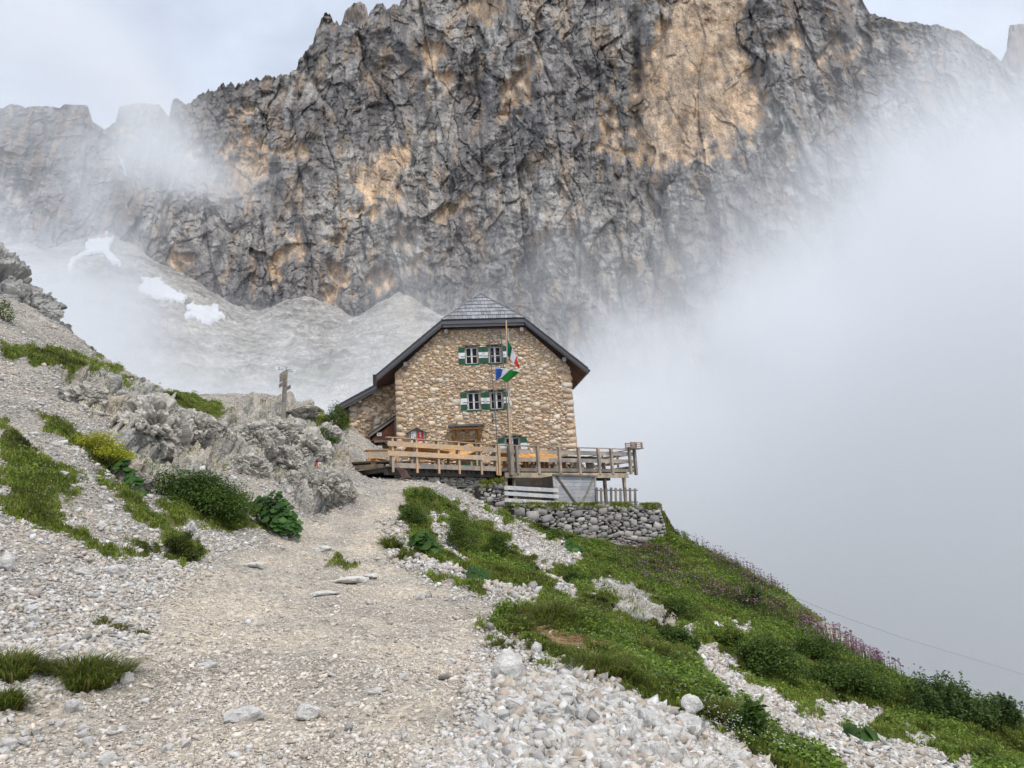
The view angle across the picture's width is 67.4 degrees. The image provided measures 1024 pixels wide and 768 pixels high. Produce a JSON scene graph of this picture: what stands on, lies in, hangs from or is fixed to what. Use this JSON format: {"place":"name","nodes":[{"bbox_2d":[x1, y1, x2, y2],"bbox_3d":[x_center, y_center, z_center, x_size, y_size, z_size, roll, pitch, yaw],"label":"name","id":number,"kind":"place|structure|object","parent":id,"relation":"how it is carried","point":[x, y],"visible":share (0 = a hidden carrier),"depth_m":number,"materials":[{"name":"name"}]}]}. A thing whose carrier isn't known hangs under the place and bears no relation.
{"place":"outdoors","nodes":[
{"label":"outdoors","id":0,"kind":"place"},
{"bbox_2d":[341,1,367,24],"bbox_3d":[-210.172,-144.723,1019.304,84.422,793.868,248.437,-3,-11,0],"label":"mountain","id":1,"kind":"structure","parent":0,"point":[354,12],"depth_m":1050.42,"materials":[{"name":"grey stone"}]},
{"bbox_2d":[0,296,1022,767],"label":"terrain","id":2,"kind":"structure","parent":0,"point":[308,500],"depth_m":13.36,"materials":[{"name":"grey gravel"}]},
{"bbox_2d":[0,551,15,571],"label":"boulder","id":3,"kind":"object","parent":2,"relation":"on","point":[7,560],"visible":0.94,"depth_m":9.89,"materials":[{"name":"stone"}]},
{"bbox_2d":[0,298,16,323],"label":"shrub","id":4,"kind":"object","parent":2,"relation":"on","point":[5,312],"visible":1,"depth_m":24.26,"materials":[{"name":"green plant"}]},
{"bbox_2d":[1,738,21,748],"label":"scree stone","id":5,"kind":"object","parent":2,"relation":"on","point":[7,742],"visible":0.88,"depth_m":5.35,"materials":[{"name":"stone"}]},
{"bbox_2d":[0,680,55,710],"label":"grass tussock","id":6,"kind":"object","parent":2,"relation":"on","point":[11,698],"depth_m":5.98,"materials":[{"name":"green plant"}]},
{"bbox_2d":[0,242,73,333],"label":"rock crag","id":7,"kind":"structure","parent":2,"relation":"on","point":[15,278],"depth_m":36.39,"materials":[{"name":"stone"}]},
{"bbox_2d":[0,642,97,683],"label":"grass tussock","id":8,"kind":"object","parent":2,"relation":"on","point":[15,666],"depth_m":6.82,"materials":[{"name":"green plant"}]},
{"bbox_2d":[62,699,83,713],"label":"boulder","id":9,"kind":"object","parent":2,"relation":"on","point":[71,706],"visible":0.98,"depth_m":6.07,"materials":[{"name":"stone"}]},
{"bbox_2d":[24,644,165,692],"bbox_3d":[-3.781,2.558,6.907,1.432,0.392,1.335,-3,-11,0],"label":"grass tussock","id":10,"kind":"object","parent":2,"relation":"on","point":[99,672],"depth_m":6.80,"materials":[{"name":"green plant"}]},
{"bbox_2d":[71,429,137,466],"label":"shrub","id":11,"kind":"object","parent":2,"relation":"on","point":[87,442],"visible":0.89,"depth_m":16.99,"materials":[{"name":"green plant"}]},
{"bbox_2d":[91,750,118,765],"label":"scree stone","id":12,"kind":"object","parent":2,"relation":"on","point":[107,757],"visible":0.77,"depth_m":4.82,"materials":[{"name":"stone"}]},
{"bbox_2d":[107,564,127,576],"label":"boulder","id":13,"kind":"object","parent":2,"relation":"on","point":[118,570],"visible":0.81,"depth_m":10.63,"materials":[{"name":"stone"}]},
{"bbox_2d":[106,455,137,476],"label":"butterbur plant","id":14,"kind":"object","parent":2,"relation":"on","point":[125,468],"visible":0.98,"depth_m":16.60,"materials":[{"name":"green plant"}]},
{"bbox_2d":[120,671,134,685],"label":"boulder","id":15,"kind":"object","parent":2,"relation":"on","point":[127,678],"visible":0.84,"depth_m":6.92,"materials":[{"name":"stone"}]},
{"bbox_2d":[122,474,148,495],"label":"butterbur plant","id":16,"kind":"object","parent":2,"relation":"on","point":[138,481],"visible":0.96,"depth_m":15.99,"materials":[{"name":"green plant"}]},
{"bbox_2d":[163,530,205,560],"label":"shrub","id":17,"kind":"object","parent":2,"relation":"on","point":[188,551],"visible":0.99,"depth_m":13.21,"materials":[{"name":"green plant"}]},
{"bbox_2d":[150,463,254,527],"bbox_3d":[-6.775,2.451,16.820,2.290,1.472,1.249,-3,-11,0],"label":"shrub","id":18,"kind":"object","parent":2,"relation":"on","point":[208,494],"visible":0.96,"depth_m":16.64,"materials":[{"name":"green plant"}]},
{"bbox_2d":[195,662,219,669],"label":"boulder","id":19,"kind":"object","parent":2,"relation":"on","point":[208,665],"visible":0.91,"depth_m":7.51,"materials":[{"name":"stone"}]},
{"bbox_2d":[57,381,358,505],"bbox_3d":[-13.181,2.713,34.957,9.220,7.563,37.505,1,-12,-22],"label":"rock outcrop","id":20,"kind":"object","parent":2,"relation":"on","point":[166,423],"visible":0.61,"depth_m":23.80,"materials":[{"name":"stone"}]},
{"bbox_2d":[223,479,261,520],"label":"shrub","id":21,"kind":"object","parent":2,"relation":"on","point":[251,508],"visible":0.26,"depth_m":17.59,"materials":[{"name":"green plant"}]},
{"bbox_2d":[223,705,265,722],"bbox_3d":[-2.027,2.501,5.813,0.322,0.118,0.201,-1,-11,-11],"label":"boulder","id":22,"kind":"object","parent":2,"relation":"on","point":[248,714],"visible":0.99,"depth_m":5.76,"materials":[{"name":"stone"}]},
{"bbox_2d":[250,491,303,537],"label":"butterbur plant","id":23,"kind":"object","parent":2,"relation":"on","point":[279,517],"visible":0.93,"depth_m":18.41,"materials":[{"name":"green plant"}]},
{"bbox_2d":[274,366,295,417],"bbox_3d":[-10.586,0.586,36.195,0.908,2.924,0.824,-9,-13,28],"label":"trail signpost","id":24,"kind":"object","parent":2,"relation":"on","point":[283,376],"visible":0.99,"depth_m":36.19,"materials":[{"name":"grey wood"}]},
{"bbox_2d":[295,704,321,720],"bbox_3d":[-1.598,2.588,6.043,0.178,0.128,0.272,-7,-12,21],"label":"boulder","id":25,"kind":"object","parent":2,"relation":"on","point":[306,712],"visible":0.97,"depth_m":5.98,"materials":[{"name":"stone"}]},
{"bbox_2d":[307,590,339,596],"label":"boulder","id":26,"kind":"object","parent":2,"relation":"on","point":[322,593],"visible":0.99,"depth_m":12.78,"materials":[{"name":"stone"}]},
{"bbox_2d":[323,400,352,430],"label":"shrub","id":27,"kind":"object","parent":2,"relation":"on","point":[342,418],"visible":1,"depth_m":37.41,"materials":[{"name":"green plant"}]},
{"bbox_2d":[330,576,369,583],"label":"boulder","id":28,"kind":"object","parent":2,"relation":"on","point":[353,579],"visible":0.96,"depth_m":14.25,"materials":[{"name":"stone"}]},
{"bbox_2d":[370,533,408,548],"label":"grass tussock","id":29,"kind":"object","parent":2,"relation":"on","point":[390,543],"depth_m":18.76,"materials":[{"name":"green plant"}]},
{"bbox_2d":[387,549,416,559],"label":"grass tussock","id":30,"kind":"object","parent":2,"relation":"on","point":[400,556],"depth_m":16.82,"materials":[{"name":"green plant"}]},
{"bbox_2d":[398,501,426,523],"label":"shrub","id":31,"kind":"object","parent":2,"relation":"on","point":[414,514],"visible":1,"depth_m":22.22,"materials":[{"name":"green plant"}]},
{"bbox_2d":[13,462,828,754],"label":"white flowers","id":32,"kind":"object","parent":2,"relation":"on","point":[595,644],"visible":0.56,"depth_m":8.81,"materials":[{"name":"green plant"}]},
{"bbox_2d":[412,487,435,500],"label":"shrub","id":33,"kind":"object","parent":2,"relation":"on","point":[425,492],"visible":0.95,"depth_m":27.56,"materials":[{"name":"green plant"}]},
{"bbox_2d":[408,531,441,554],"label":"butterbur plant","id":34,"kind":"object","parent":2,"relation":"on","point":[424,540],"visible":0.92,"depth_m":18.17,"materials":[{"name":"green plant"}]},
{"bbox_2d":[387,475,484,495],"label":"foundation wall","id":35,"kind":"structure","parent":2,"relation":"on","point":[467,484],"depth_m":33.42,"materials":[{"name":"stone"}]},
{"bbox_2d":[335,293,589,467],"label":"mountain hut","id":36,"kind":"object","parent":2,"relation":"on","point":[435,381],"visible":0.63,"depth_m":41.00,"materials":[{"name":"beige stone"}]},
{"bbox_2d":[406,427,427,442],"bbox_3d":[-4.950,2.693,39.959,1.142,0.912,0.280,-2,-11,-6],"label":"notice case","id":37,"kind":"object","parent":36,"relation":"attached to","point":[417,434],"visible":0.77,"depth_m":39.98,"materials":[{"name":"grey wood"}]},
{"bbox_2d":[458,345,483,365],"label":"window","id":38,"kind":"structure","parent":36,"relation":"in","point":[473,360],"depth_m":41.22,"materials":[{"name":"white paint"}]},
{"bbox_2d":[460,390,486,411],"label":"window","id":39,"kind":"structure","parent":36,"relation":"in","point":[473,404],"depth_m":40.74,"materials":[{"name":"white paint"}]},
{"bbox_2d":[482,344,508,364],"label":"window","id":40,"kind":"structure","parent":36,"relation":"in","point":[495,361],"depth_m":41.33,"materials":[{"name":"white paint"}]},
{"bbox_2d":[483,389,509,410],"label":"window","id":41,"kind":"structure","parent":36,"relation":"in","point":[498,406],"depth_m":40.86,"materials":[{"name":"white paint"}]},
{"bbox_2d":[498,435,526,448],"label":"window","id":42,"kind":"structure","parent":36,"relation":"in","point":[514,438],"depth_m":40.50,"materials":[{"name":"white paint"}]},
{"bbox_2d":[441,506,487,551],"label":"shrub","id":43,"kind":"object","parent":2,"relation":"on","point":[456,530],"visible":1,"depth_m":20.38,"materials":[{"name":"green plant"}]},
{"bbox_2d":[464,565,490,579],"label":"butterbur plant","id":44,"kind":"object","parent":2,"relation":"on","point":[473,571],"visible":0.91,"depth_m":15.54,"materials":[{"name":"green plant"}]},
{"bbox_2d":[0,296,973,767],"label":"scree rubble","id":45,"kind":"object","parent":2,"relation":"on","point":[532,688],"visible":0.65,"depth_m":7.31,"materials":[{"name":"stone"}]},
{"bbox_2d":[505,697,523,712],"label":"scree stone","id":46,"kind":"object","parent":45,"relation":"on","point":[511,702],"visible":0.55,"depth_m":6.06,"materials":[{"name":"stone"}]},
{"bbox_2d":[533,700,550,712],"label":"scree stone","id":47,"kind":"object","parent":45,"relation":"on","point":[539,705],"visible":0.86,"depth_m":5.93,"materials":[{"name":"stone"}]},
{"bbox_2d":[474,482,504,509],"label":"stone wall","id":48,"kind":"structure","parent":2,"relation":"on","point":[494,494],"depth_m":32.42,"materials":[{"name":"stone"}]},
{"bbox_2d":[479,719,501,732],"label":"scree stone","id":49,"kind":"object","parent":2,"relation":"on","point":[489,725],"visible":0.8,"depth_m":5.38,"materials":[{"name":"stone"}]},
{"bbox_2d":[356,436,637,504],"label":"wooden terrace","id":50,"kind":"structure","parent":2,"relation":"on","point":[438,469],"depth_m":34.87,"materials":[{"name":"brown wood"}]},
{"bbox_2d":[352,460,400,468],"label":"plank walkway","id":51,"kind":"structure","parent":50,"relation":"on","point":[365,465],"depth_m":31.50,"materials":[{"name":"brown wood"}]},
{"bbox_2d":[364,449,400,468],"bbox_3d":[-5.611,3.338,33.277,1.500,0.970,0.700,1,-12,-20],"label":"serving table","id":52,"kind":"object","parent":50,"relation":"on","point":[377,452],"visible":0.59,"depth_m":33.00,"materials":[{"name":"beige wood"}]},
{"bbox_2d":[404,447,449,464],"bbox_3d":[-3.792,3.254,33.687,2.039,1.123,1.820,4,-13,-31],"label":"picnic table","id":53,"kind":"object","parent":50,"relation":"on","point":[427,450],"visible":0.39,"depth_m":33.51,"materials":[{"name":"orange wood"}]},
{"bbox_2d":[444,444,476,465],"bbox_3d":[-2.407,3.332,35.100,1.589,1.357,1.820,-1,-11,-10],"label":"picnic table","id":54,"kind":"object","parent":50,"relation":"on","point":[464,453],"visible":0.33,"depth_m":35.03,"materials":[{"name":"orange wood"}]},
{"bbox_2d":[488,332,508,465],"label":"ladder","id":55,"kind":"object","parent":50,"relation":"on","point":[498,383],"visible":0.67,"depth_m":40.71,"materials":[{"name":"grey metal"}]},
{"bbox_2d":[506,320,514,474],"bbox_3d":[-0.139,0.539,35.841,0.239,7.396,0.481,-12,-14,38],"label":"flagpole","id":56,"kind":"object","parent":50,"relation":"attached to","point":[510,453],"visible":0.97,"depth_m":35.26,"materials":[{"name":"brown wood"}]},
{"bbox_2d":[496,368,520,381],"bbox_3d":[-0.173,-0.429,35.870,1.167,0.749,0.246,-3,-11,0],"label":"tricolour flag","id":57,"kind":"object","parent":56,"relation":"hanging from","point":[506,375],"visible":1,"depth_m":35.85,"materials":[{"name":"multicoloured fabric"}]},
{"bbox_2d":[507,339,519,367],"bbox_3d":[0.056,-1.456,36.097,0.550,1.427,0.246,-3,-11,0],"label":"italian flag","id":58,"kind":"object","parent":56,"relation":"hanging from","point":[511,355],"visible":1,"depth_m":36.08,"materials":[{"name":"fabric"}]},
{"bbox_2d":[521,454,566,467],"bbox_3d":[1.622,3.878,38.432,1.730,1.117,1.820,7,-15,-41],"label":"picnic table","id":59,"kind":"object","parent":50,"relation":"on","point":[546,465],"visible":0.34,"depth_m":38.35,"materials":[{"name":"orange wood"}]},
{"bbox_2d":[567,456,605,468],"bbox_3d":[3.823,4.181,39.716,1.300,0.773,1.820,7,-15,-43],"label":"picnic table","id":60,"kind":"object","parent":50,"relation":"on","point":[592,465],"visible":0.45,"depth_m":39.46,"materials":[{"name":"grey wood"}]},
{"bbox_2d":[482,531,513,556],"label":"shrub","id":61,"kind":"object","parent":2,"relation":"on","point":[501,546],"visible":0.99,"depth_m":20.84,"materials":[{"name":"green plant"}]},
{"bbox_2d":[477,636,524,649],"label":"grass tussock","id":62,"kind":"object","parent":2,"relation":"on","point":[496,642],"depth_m":8.97,"materials":[{"name":"green plant"}]},
{"bbox_2d":[491,649,523,678],"bbox_3d":[-0.043,2.796,7.520,0.338,0.396,0.330,0,-12,-17],"label":"boulder","id":63,"kind":"object","parent":2,"relation":"on","point":[507,662],"visible":0.69,"depth_m":7.43,"materials":[{"name":"stone"}]},
{"bbox_2d":[473,611,545,635],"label":"grass tussock","id":64,"kind":"object","parent":2,"relation":"on","point":[515,628],"depth_m":10.43,"materials":[{"name":"green plant"}]},
{"bbox_2d":[0,339,1023,767],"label":"grass","id":65,"kind":"structure","parent":2,"relation":"on","point":[26,491],"depth_m":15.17,"materials":[{"name":"green plant"}]},
{"bbox_2d":[521,637,566,650],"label":"grass tussock","id":66,"kind":"object","parent":2,"relation":"on","point":[545,645],"depth_m":9.01,"materials":[{"name":"green plant"}]},
{"bbox_2d":[487,593,620,632],"bbox_3d":[0.662,3.446,11.402,2.343,0.683,2.018,-3,-11,0],"label":"grass tussock","id":67,"kind":"object","parent":2,"relation":"on","point":[549,613],"depth_m":11.42,"materials":[{"name":"green plant"}]},
{"bbox_2d":[515,474,597,504],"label":"board shed","id":68,"kind":"structure","parent":2,"relation":"on","point":[576,488],"depth_m":34.81,"materials":[{"name":"white wood"}]},
{"bbox_2d":[541,527,581,542],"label":"shrub","id":69,"kind":"object","parent":2,"relation":"on","point":[561,534],"visible":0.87,"depth_m":30.53,"materials":[{"name":"green plant"}]},
{"bbox_2d":[507,623,632,651],"bbox_3d":[0.892,3.532,10.414,2.229,0.737,1.534,-3,-11,0],"label":"dry straw","id":70,"kind":"object","parent":2,"relation":"on","point":[576,640],"visible":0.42,"depth_m":10.38,"materials":[{"name":"brown plant"}]},
{"bbox_2d":[561,540,587,553],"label":"butterbur plant","id":71,"kind":"object","parent":2,"relation":"on","point":[575,548],"visible":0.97,"depth_m":28.98,"materials":[{"name":"green plant"}]},
{"bbox_2d":[558,568,594,583],"bbox_3d":[1.480,4.563,18.142,0.853,0.467,0.624,4,-13,-34],"label":"juniper","id":72,"kind":"object","parent":2,"relation":"on","point":[574,575],"visible":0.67,"depth_m":18.10,"materials":[{"name":"green plant"}]},
{"bbox_2d":[508,504,664,546],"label":"retaining wall","id":73,"kind":"structure","parent":2,"relation":"on","point":[633,525],"depth_m":34.53,"materials":[{"name":"stone"}]},
{"bbox_2d":[393,475,662,510],"bbox_3d":[1.559,4.844,34.076,14.203,1.985,1.584,3,-13,-31],"label":"wall moss","id":74,"kind":"object","parent":73,"relation":"on","point":[648,505],"depth_m":33.92,"materials":[{"name":"green plant"}]},
{"bbox_2d":[504,486,557,503],"bbox_3d":[0.851,5.044,33.597,2.791,1.240,0.130,3,-13,-29],"label":"plank fence","id":75,"kind":"object","parent":73,"relation":"on","point":[516,493],"visible":0.67,"depth_m":33.50,"materials":[{"name":"white wood"}]},
{"bbox_2d":[595,487,637,505],"bbox_3d":[4.898,5.260,35.833,2.507,0.905,0.079,3,-13,-29],"label":"picket fence","id":76,"kind":"object","parent":73,"relation":"on","point":[606,490],"visible":0.67,"depth_m":35.81,"materials":[{"name":"grey wood"}]},
{"bbox_2d":[550,641,665,688],"bbox_3d":[1.043,3.128,8.489,1.567,0.510,1.533,-3,-11,0],"label":"grass tussock","id":77,"kind":"object","parent":2,"relation":"on","point":[598,664],"depth_m":8.34,"materials":[{"name":"green plant"}]},
{"bbox_2d":[637,707,665,728],"bbox_3d":[1.068,2.622,5.928,0.182,0.230,0.212,2,-12,-24],"label":"boulder","id":78,"kind":"object","parent":2,"relation":"on","point":[652,717],"visible":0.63,"depth_m":5.88,"materials":[{"name":"stone"}]},
{"bbox_2d":[639,740,668,755],"bbox_3d":[0.883,2.302,4.778,0.196,0.161,0.149,2,-12,-25],"label":"boulder","id":79,"kind":"object","parent":2,"relation":"on","point":[658,747],"visible":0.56,"depth_m":4.74,"materials":[{"name":"stone"}]},
{"bbox_2d":[615,630,696,663],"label":"grass tussock","id":80,"kind":"object","parent":2,"relation":"on","point":[649,644],"depth_m":11.07,"materials":[{"name":"green plant"}]},
{"bbox_2d":[659,723,682,741],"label":"boulder","id":81,"kind":"object","parent":2,"relation":"on","point":[668,731],"visible":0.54,"depth_m":5.45,"materials":[{"name":"stone"}]},
{"bbox_2d":[656,626,701,651],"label":"shrub","id":82,"kind":"object","parent":2,"relation":"on","point":[670,634],"visible":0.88,"depth_m":12.66,"materials":[{"name":"green plant"}]},
{"bbox_2d":[657,592,706,620],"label":"shrub","id":83,"kind":"object","parent":2,"relation":"on","point":[668,603],"visible":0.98,"depth_m":17.21,"materials":[{"name":"green plant"}]},
{"bbox_2d":[680,694,703,713],"bbox_3d":[1.881,3.372,8.022,0.231,0.222,0.270,-12,-14,38],"label":"boulder","id":84,"kind":"object","parent":2,"relation":"on","point":[690,703],"visible":0.73,"depth_m":7.96,"materials":[{"name":"stone"}]},
{"bbox_2d":[675,713,732,735],"bbox_3d":[1.645,2.965,6.633,0.204,0.215,0.623,2,-12,-26],"label":"boulder","id":85,"kind":"object","parent":2,"relation":"on","point":[699,723],"visible":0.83,"depth_m":6.69,"materials":[{"name":"stone"}]},
{"bbox_2d":[713,621,749,647],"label":"shrub","id":86,"kind":"object","parent":2,"relation":"on","point":[726,637],"visible":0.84,"depth_m":15.37,"materials":[{"name":"green plant"}]},
{"bbox_2d":[695,693,779,721],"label":"grass tussock","id":87,"kind":"object","parent":2,"relation":"on","point":[722,707],"depth_m":8.05,"materials":[{"name":"green plant"}]},
{"bbox_2d":[724,750,751,760],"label":"boulder","id":88,"kind":"object","parent":2,"relation":"on","point":[733,754],"visible":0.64,"depth_m":6.35,"materials":[{"name":"stone"}]},
{"bbox_2d":[729,694,769,737],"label":"shrub","id":89,"kind":"object","parent":2,"relation":"on","point":[751,713],"visible":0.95,"depth_m":7.69,"materials":[{"name":"green plant"}]},
{"bbox_2d":[737,582,771,610],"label":"shrub","id":90,"kind":"object","parent":2,"relation":"on","point":[750,594],"visible":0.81,"depth_m":24.21,"materials":[{"name":"green plant"}]},
{"bbox_2d":[727,632,810,684],"bbox_3d":[4.804,5.116,14.320,1.557,0.938,1.014,-3,-11,0],"label":"shrub","id":91,"kind":"object","parent":2,"relation":"on","point":[755,656],"visible":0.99,"depth_m":14.20,"materials":[{"name":"green plant"}]},
{"bbox_2d":[614,533,925,685],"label":"pink flowers","id":92,"kind":"object","parent":2,"relation":"on","point":[875,657],"visible":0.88,"depth_m":24.56,"materials":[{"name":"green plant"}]},
{"bbox_2d":[788,631,844,660],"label":"shrub","id":93,"kind":"object","parent":2,"relation":"on","point":[820,648],"visible":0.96,"depth_m":18.00,"materials":[{"name":"green plant"}]},
{"bbox_2d":[804,658,908,706],"bbox_3d":[7.025,6.146,15.900,2.174,0.878,1.261,-3,-11,0],"label":"shrub","id":94,"kind":"object","parent":2,"relation":"on","point":[862,679],"visible":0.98,"depth_m":15.73,"materials":[{"name":"green plant"}]},
{"bbox_2d":[842,722,880,741],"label":"butterbur plant","id":95,"kind":"object","parent":2,"relation":"on","point":[866,733],"visible":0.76,"depth_m":9.93,"materials":[{"name":"green plant"}]},
{"bbox_2d":[903,670,1001,727],"bbox_3d":[8.735,6.294,15.387,1.916,1.132,0.986,-3,-11,0],"label":"shrub","id":96,"kind":"object","parent":2,"relation":"on","point":[942,698],"visible":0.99,"depth_m":15.23,"materials":[{"name":"green plant"}]},
{"bbox_2d":[976,691,1023,728],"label":"shrub","id":97,"kind":"object","parent":2,"relation":"on","point":[1007,708],"visible":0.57,"depth_m":15.46,"materials":[{"name":"green plant"}]},
{"bbox_2d":[0,0,1023,447],"bbox_3d":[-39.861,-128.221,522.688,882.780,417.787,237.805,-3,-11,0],"label":"mountain","id":98,"kind":"structure","parent":0,"point":[740,208],"depth_m":466.60,"materials":[{"name":"grey stone"}]},
{"bbox_2d":[68,236,121,271],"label":"snow patch","id":99,"kind":"object","parent":98,"relation":"on","point":[97,245],"visible":0.9,"depth_m":457.54,"materials":[{"name":"white snow"}]},
{"bbox_2d":[184,300,224,324],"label":"snow patch","id":100,"kind":"object","parent":98,"relation":"on","point":[206,314],"visible":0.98,"depth_m":391.90,"materials":[{"name":"white snow"}]},
{"bbox_2d":[0,0,1023,423],"label":"sky","id":101,"kind":"structure","parent":0,"point":[104,56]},
{"bbox_2d":[5,232,1023,716],"bbox_3d":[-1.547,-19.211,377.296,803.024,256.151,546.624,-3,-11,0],"label":"scree slope","id":102,"kind":"structure","parent":0,"point":[915,542],"depth_m":299.52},
{"bbox_2d":[138,276,187,304],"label":"snow patch","id":103,"kind":"object","parent":102,"relation":"on","point":[156,288],"visible":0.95,"depth_m":403.24,"materials":[{"name":"white snow"}]},
{"bbox_2d":[1001,24,1023,78],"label":"mountain","id":104,"kind":"structure","parent":0,"point":[1012,60],"depth_m":754.72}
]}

